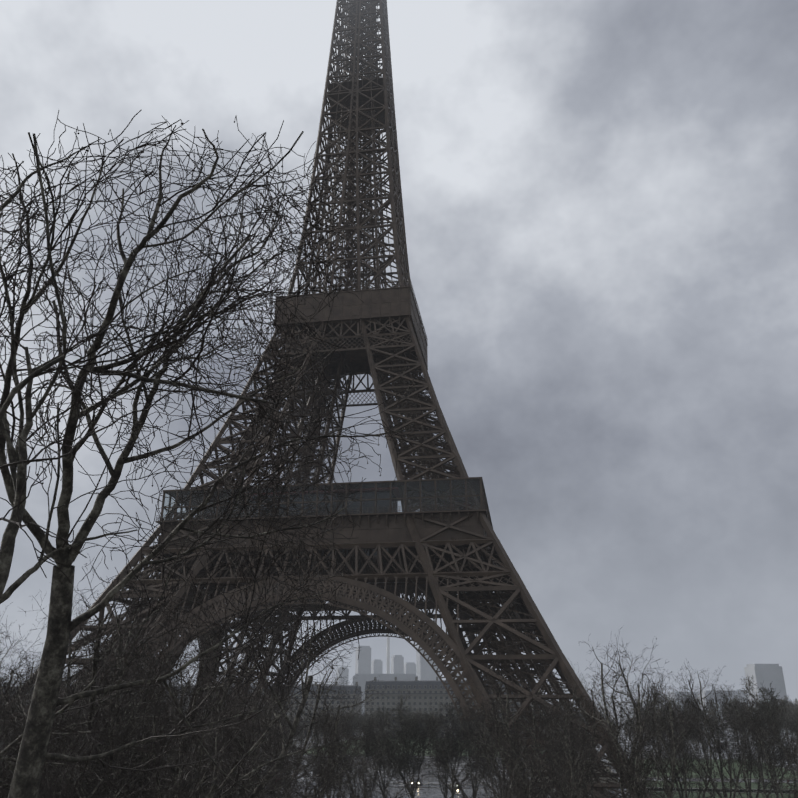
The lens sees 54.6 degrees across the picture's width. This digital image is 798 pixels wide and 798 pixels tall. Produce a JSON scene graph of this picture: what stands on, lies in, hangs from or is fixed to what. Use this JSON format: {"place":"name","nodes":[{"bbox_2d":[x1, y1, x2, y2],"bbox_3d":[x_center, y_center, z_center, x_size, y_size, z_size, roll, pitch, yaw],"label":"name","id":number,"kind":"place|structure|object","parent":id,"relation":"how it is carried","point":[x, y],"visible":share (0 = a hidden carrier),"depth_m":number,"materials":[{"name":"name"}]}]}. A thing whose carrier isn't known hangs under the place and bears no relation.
{"place":"outdoors","nodes":[
{"label":"outdoors","id":0,"kind":"place"},
{"bbox_2d":[0,701,797,797],"bbox_3d":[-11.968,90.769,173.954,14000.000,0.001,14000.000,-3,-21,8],"label":"ground","id":1,"kind":"structure","parent":0,"point":[433,794],"depth_m":238.53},
{"bbox_2d":[0,603,77,771],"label":"tree","id":2,"kind":"object","parent":1,"relation":"on","point":[21,684],"visible":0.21,"depth_m":60.56,"materials":[{"name":"brown plant"}]},
{"bbox_2d":[1,653,85,769],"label":"tree","id":3,"kind":"object","parent":1,"relation":"on","point":[30,696],"visible":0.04,"depth_m":102.18,"materials":[{"name":"brown plant"}]},
{"bbox_2d":[0,649,206,796],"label":"tree","id":4,"kind":"object","parent":1,"relation":"on","point":[77,714],"visible":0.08,"depth_m":35.19,"materials":[{"name":"brown plant"}]},
{"bbox_2d":[0,588,209,796],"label":"tree","id":5,"kind":"object","parent":1,"relation":"on","point":[68,671],"visible":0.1,"depth_m":46.92,"materials":[{"name":"brown plant"}]},
{"bbox_2d":[1,699,225,797],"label":"tree","id":6,"kind":"object","parent":1,"relation":"on","point":[118,765],"visible":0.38,"depth_m":22.96,"materials":[{"name":"brown plant"}]},
{"bbox_2d":[0,613,252,795],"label":"tree","id":7,"kind":"object","parent":1,"relation":"on","point":[105,648],"visible":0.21,"depth_m":37.98,"materials":[{"name":"brown plant"}]},
{"bbox_2d":[0,667,254,797],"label":"tree","id":8,"kind":"object","parent":1,"relation":"on","point":[117,786],"visible":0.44,"depth_m":18.98,"materials":[{"name":"brown plant"}]},
{"bbox_2d":[77,662,179,751],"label":"tree","id":9,"kind":"object","parent":1,"relation":"on","point":[131,698],"depth_m":142.18,"materials":[{"name":"brown plant"}]},
{"bbox_2d":[0,628,277,797],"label":"tree","id":10,"kind":"object","parent":1,"relation":"on","point":[111,728],"visible":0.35,"depth_m":25.55,"materials":[{"name":"brown plant"}]},
{"bbox_2d":[0,574,285,797],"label":"tree","id":11,"kind":"object","parent":1,"relation":"on","point":[96,645],"visible":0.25,"depth_m":27.64,"materials":[{"name":"brown plant"}]},
{"bbox_2d":[53,652,233,796],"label":"tree","id":12,"kind":"object","parent":1,"relation":"on","point":[143,712],"visible":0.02,"depth_m":53.58,"materials":[{"name":"brown plant"}]},
{"bbox_2d":[0,611,326,797],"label":"tree","id":13,"kind":"object","parent":1,"relation":"on","point":[194,778],"visible":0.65,"depth_m":15.85,"materials":[{"name":"brown plant"}]},
{"bbox_2d":[0,654,329,797],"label":"tree","id":14,"kind":"object","parent":1,"relation":"on","point":[59,794],"visible":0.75,"depth_m":17.67,"materials":[{"name":"brown plant"}]},
{"bbox_2d":[98,665,246,779],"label":"tree","id":15,"kind":"object","parent":1,"relation":"on","point":[198,700],"depth_m":81.58,"materials":[{"name":"brown plant"}]},
{"bbox_2d":[0,553,360,797],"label":"tree","id":16,"kind":"object","parent":1,"relation":"on","point":[293,727],"visible":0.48,"depth_m":25.76,"materials":[{"name":"brown plant"}]},
{"bbox_2d":[123,653,258,793],"bbox_3d":[-17.114,33.253,60.382,16.842,25.808,14.730,15,-26,-33],"label":"tree","id":17,"kind":"object","parent":1,"relation":"on","point":[201,707],"visible":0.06,"depth_m":63.03,"materials":[{"name":"brown plant"}]},
{"bbox_2d":[45,698,380,797],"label":"shrubs","id":18,"kind":"object","parent":1,"relation":"on","point":[315,787],"visible":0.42,"depth_m":30.85,"materials":[{"name":"brown plant"}]},
{"bbox_2d":[0,110,426,797],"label":"plane tree","id":19,"kind":"object","parent":1,"relation":"on","point":[38,730],"visible":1,"depth_m":12.16,"materials":[{"name":"brown plant"}]},
{"bbox_2d":[181,681,331,797],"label":"tree","id":20,"kind":"object","parent":1,"relation":"on","point":[290,752],"visible":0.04,"depth_m":66.09,"materials":[{"name":"brown plant"}]},
{"bbox_2d":[128,649,390,797],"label":"tree","id":21,"kind":"object","parent":1,"relation":"on","point":[333,740],"visible":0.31,"depth_m":51.74,"materials":[{"name":"brown plant"}]},
{"bbox_2d":[2,677,532,738],"bbox_3d":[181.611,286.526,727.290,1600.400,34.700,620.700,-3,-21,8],"label":"haussmann walls","id":22,"kind":"structure","parent":1,"relation":"on","point":[422,700],"depth_m":463.65,"materials":[{"name":"beige stone"}]},
{"bbox_2d":[3,680,520,693],"bbox_3d":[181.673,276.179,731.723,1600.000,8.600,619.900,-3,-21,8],"label":"haussmann roofs","id":23,"kind":"structure","parent":22,"relation":"on","point":[412,683],"depth_m":470.07,"materials":[{"name":"grey metal"}]},
{"bbox_2d":[2,685,522,737],"bbox_3d":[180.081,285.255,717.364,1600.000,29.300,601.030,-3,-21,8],"label":"haussmann windows","id":24,"kind":"structure","parent":22,"relation":"in","point":[409,703],"depth_m":463.93,"materials":[{"name":"black glass"}]},
{"bbox_2d":[182,722,372,797],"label":"bush","id":25,"kind":"object","parent":1,"relation":"on","point":[281,772],"visible":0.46,"depth_m":40.96,"materials":[{"name":"brown plant"}]},
{"bbox_2d":[249,679,321,794],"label":"tree","id":26,"kind":"object","parent":1,"relation":"on","point":[287,725],"visible":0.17,"depth_m":94.77,"materials":[{"name":"brown plant"}]},
{"bbox_2d":[291,715,306,746],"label":"tree","id":27,"kind":"object","parent":1,"relation":"on","point":[300,730],"visible":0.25,"depth_m":325.93,"materials":[{"name":"brown plant"}]},
{"bbox_2d":[306,710,323,745],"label":"tree","id":28,"kind":"object","parent":1,"relation":"on","point":[316,721],"visible":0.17,"depth_m":376.19,"materials":[{"name":"brown plant"}]},
{"bbox_2d":[1,0,651,797],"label":"eiffel tower","id":29,"kind":"structure","parent":1,"relation":"on","point":[435,544],"depth_m":176.10,"materials":[{"name":"metal"}]},
{"bbox_2d":[299,701,361,797],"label":"tree","id":30,"kind":"object","parent":1,"relation":"on","point":[339,754],"visible":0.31,"depth_m":97.89,"materials":[{"name":"brown plant"}]},
{"bbox_2d":[342,708,358,718],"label":"tree","id":31,"kind":"object","parent":1,"relation":"on","point":[350,712],"visible":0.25,"depth_m":453.60,"materials":[{"name":"brown plant"}]},
{"bbox_2d":[314,711,390,797],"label":"tree","id":32,"kind":"object","parent":1,"relation":"on","point":[378,762],"visible":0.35,"depth_m":109.01,"materials":[{"name":"brown plant"}]},
{"bbox_2d":[374,707,383,730],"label":"tree","id":33,"kind":"object","parent":1,"relation":"on","point":[379,710],"visible":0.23,"depth_m":409.83,"materials":[{"name":"brown plant"}]},
{"bbox_2d":[325,730,436,797],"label":"bush","id":34,"kind":"object","parent":1,"relation":"on","point":[364,790],"visible":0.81,"depth_m":54.10,"materials":[{"name":"brown plant"}]},
{"bbox_2d":[348,705,419,795],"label":"tree","id":35,"kind":"object","parent":1,"relation":"on","point":[368,740],"visible":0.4,"depth_m":136.35,"materials":[{"name":"brown plant"}]},
{"bbox_2d":[386,633,389,673],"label":"chimney","id":36,"kind":"object","parent":1,"relation":"on","point":[388,657],"visible":0.35,"depth_m":1328.11,"materials":[{"name":"grey concrete"}]},
{"bbox_2d":[370,688,448,797],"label":"tree","id":37,"kind":"object","parent":1,"relation":"on","point":[404,757],"visible":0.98,"depth_m":125.63,"materials":[{"name":"brown plant"}]},
{"bbox_2d":[414,709,427,745],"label":"tree","id":38,"kind":"object","parent":1,"relation":"on","point":[422,723],"visible":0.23,"depth_m":326.86,"materials":[{"name":"brown plant"}]},
{"bbox_2d":[419,709,438,754],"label":"tree","id":39,"kind":"object","parent":1,"relation":"on","point":[428,723],"visible":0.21,"depth_m":321.82,"materials":[{"name":"brown plant"}]},
{"bbox_2d":[417,703,485,795],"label":"tree","id":40,"kind":"object","parent":1,"relation":"on","point":[458,742],"visible":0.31,"depth_m":150.20,"materials":[{"name":"brown plant"}]},
{"bbox_2d":[414,696,490,797],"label":"tree","id":41,"kind":"object","parent":1,"relation":"on","point":[440,752],"visible":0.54,"depth_m":121.69,"materials":[{"name":"brown plant"}]},
{"bbox_2d":[426,692,516,797],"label":"tree","id":42,"kind":"object","parent":1,"relation":"on","point":[462,757],"visible":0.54,"depth_m":118.48,"materials":[{"name":"brown plant"}]},
{"bbox_2d":[167,645,787,717],"bbox_3d":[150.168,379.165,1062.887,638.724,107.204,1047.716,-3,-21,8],"label":"city skyline","id":43,"kind":"structure","parent":1,"relation":"on","point":[765,675],"depth_m":945.15},
{"bbox_2d":[409,722,568,797],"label":"bush","id":44,"kind":"object","parent":1,"relation":"on","point":[530,784],"visible":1,"depth_m":47.46,"materials":[{"name":"brown plant"}]},
{"bbox_2d":[453,694,531,797],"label":"tree","id":45,"kind":"object","parent":1,"relation":"on","point":[477,750],"visible":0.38,"depth_m":112.58,"materials":[{"name":"brown plant"}]},
{"bbox_2d":[425,658,605,797],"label":"tree","id":46,"kind":"object","parent":1,"relation":"on","point":[494,720],"visible":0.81,"depth_m":61.67,"materials":[{"name":"brown plant"}]},
{"bbox_2d":[259,737,797,797],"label":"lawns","id":47,"kind":"structure","parent":1,"relation":"on","point":[707,794],"depth_m":230.85,"materials":[{"name":"green plant"}]},
{"bbox_2d":[352,709,366,744],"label":"tree","id":48,"kind":"object","parent":47,"relation":"on","point":[359,719],"visible":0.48,"depth_m":374.42,"materials":[{"name":"brown plant"}]},
{"bbox_2d":[384,708,398,732],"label":"tree","id":49,"kind":"object","parent":47,"relation":"on","point":[391,720],"visible":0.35,"depth_m":397.63,"materials":[{"name":"brown plant"}]},
{"bbox_2d":[411,708,427,753],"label":"tree","id":50,"kind":"object","parent":47,"relation":"on","point":[419,718],"visible":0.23,"depth_m":329.02,"materials":[{"name":"brown plant"}]},
{"bbox_2d":[700,707,731,759],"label":"tree","id":51,"kind":"object","parent":47,"relation":"on","point":[713,715],"visible":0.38,"depth_m":296.17,"materials":[{"name":"brown plant"}]},
{"bbox_2d":[711,675,792,793],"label":"tree","id":52,"kind":"object","parent":47,"relation":"on","point":[756,701],"visible":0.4,"depth_m":196.07,"materials":[{"name":"brown plant"}]},
{"bbox_2d":[260,736,797,793],"bbox_3d":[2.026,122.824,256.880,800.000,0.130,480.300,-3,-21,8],"label":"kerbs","id":53,"kind":"structure","parent":1,"relation":"on","point":[608,790],"depth_m":202.04,"materials":[{"name":"stone"}]},
{"bbox_2d":[503,681,599,796],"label":"tree","id":54,"kind":"object","parent":1,"relation":"on","point":[555,735],"visible":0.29,"depth_m":100.44,"materials":[{"name":"brown plant"}]},
{"bbox_2d":[525,661,656,797],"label":"tree","id":55,"kind":"object","parent":1,"relation":"on","point":[588,743],"visible":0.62,"depth_m":78.77,"materials":[{"name":"brown plant"}]},
{"bbox_2d":[530,627,712,797],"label":"tree","id":56,"kind":"object","parent":1,"relation":"on","point":[635,752],"visible":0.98,"depth_m":66.81,"materials":[{"name":"brown plant"}]},
{"bbox_2d":[618,714,636,746],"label":"tree","id":57,"kind":"object","parent":1,"relation":"on","point":[628,726],"visible":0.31,"depth_m":330.51,"materials":[{"name":"brown plant"}]},
{"bbox_2d":[629,687,675,778],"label":"tree","id":58,"kind":"object","parent":1,"relation":"on","point":[653,717],"visible":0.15,"depth_m":230.54,"materials":[{"name":"brown plant"}]},
{"bbox_2d":[599,671,736,797],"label":"tree","id":59,"kind":"object","parent":1,"relation":"on","point":[686,763],"visible":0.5,"depth_m":86.21,"materials":[{"name":"brown plant"}]},
{"bbox_2d":[646,699,701,797],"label":"tree","id":60,"kind":"object","parent":1,"relation":"on","point":[678,728],"visible":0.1,"depth_m":172.71,"materials":[{"name":"brown plant"}]},
{"bbox_2d":[684,718,707,743],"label":"tree","id":61,"kind":"object","parent":1,"relation":"on","point":[698,731],"visible":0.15,"depth_m":291.84,"materials":[{"name":"brown plant"}]},
{"bbox_2d":[682,697,713,744],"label":"tree","id":62,"kind":"object","parent":1,"relation":"on","point":[699,711],"visible":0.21,"depth_m":334.16,"materials":[{"name":"brown plant"}]},
{"bbox_2d":[655,660,767,797],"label":"tree","id":63,"kind":"object","parent":1,"relation":"on","point":[714,726],"visible":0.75,"depth_m":102.87,"materials":[{"name":"brown plant"}]},
{"bbox_2d":[698,699,726,729],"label":"tree","id":64,"kind":"object","parent":1,"relation":"on","point":[714,712],"visible":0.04,"depth_m":347.60,"materials":[{"name":"brown plant"}]},
{"bbox_2d":[720,706,748,746],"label":"tree","id":65,"kind":"object","parent":1,"relation":"on","point":[735,721],"visible":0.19,"depth_m":312.62,"materials":[{"name":"brown plant"}]},
{"bbox_2d":[720,695,749,738],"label":"tree","id":66,"kind":"object","parent":1,"relation":"on","point":[733,714],"visible":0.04,"depth_m":346.13,"materials":[{"name":"brown plant"}]},
{"bbox_2d":[703,690,797,797],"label":"tree","id":67,"kind":"object","parent":1,"relation":"on","point":[757,747],"visible":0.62,"depth_m":108.83,"materials":[{"name":"brown plant"}]},
{"bbox_2d":[719,707,797,797],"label":"tree","id":68,"kind":"object","parent":1,"relation":"on","point":[795,784],"visible":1,"depth_m":79.18,"materials":[{"name":"brown plant"}]},
{"bbox_2d":[728,683,797,797],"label":"tree","id":69,"kind":"object","parent":1,"relation":"on","point":[777,707],"visible":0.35,"depth_m":133.97,"materials":[{"name":"brown plant"}]},
{"bbox_2d":[769,700,792,753],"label":"tree","id":70,"kind":"object","parent":1,"relation":"on","point":[784,717],"visible":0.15,"depth_m":310.91,"materials":[{"name":"brown plant"}]},
{"bbox_2d":[778,695,795,708],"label":"tree","id":71,"kind":"object","parent":1,"relation":"on","point":[788,701],"visible":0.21,"depth_m":420.04,"materials":[{"name":"brown plant"}]},
{"bbox_2d":[780,698,797,734],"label":"tree","id":72,"kind":"object","parent":1,"relation":"on","point":[795,714],"visible":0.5,"depth_m":288.78,"materials":[{"name":"brown plant"}]},
{"bbox_2d":[0,0,797,700],"label":"sky","id":73,"kind":"structure","parent":0,"point":[600,197],"materials":[{"name":"grey"}]},
{"bbox_2d":[225,782,796,792],"bbox_3d":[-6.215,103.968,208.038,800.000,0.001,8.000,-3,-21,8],"label":"service road","id":74,"kind":"structure","parent":0,"point":[468,786],"depth_m":204.68,"materials":[{"name":"grey asphalt"}]}
]}

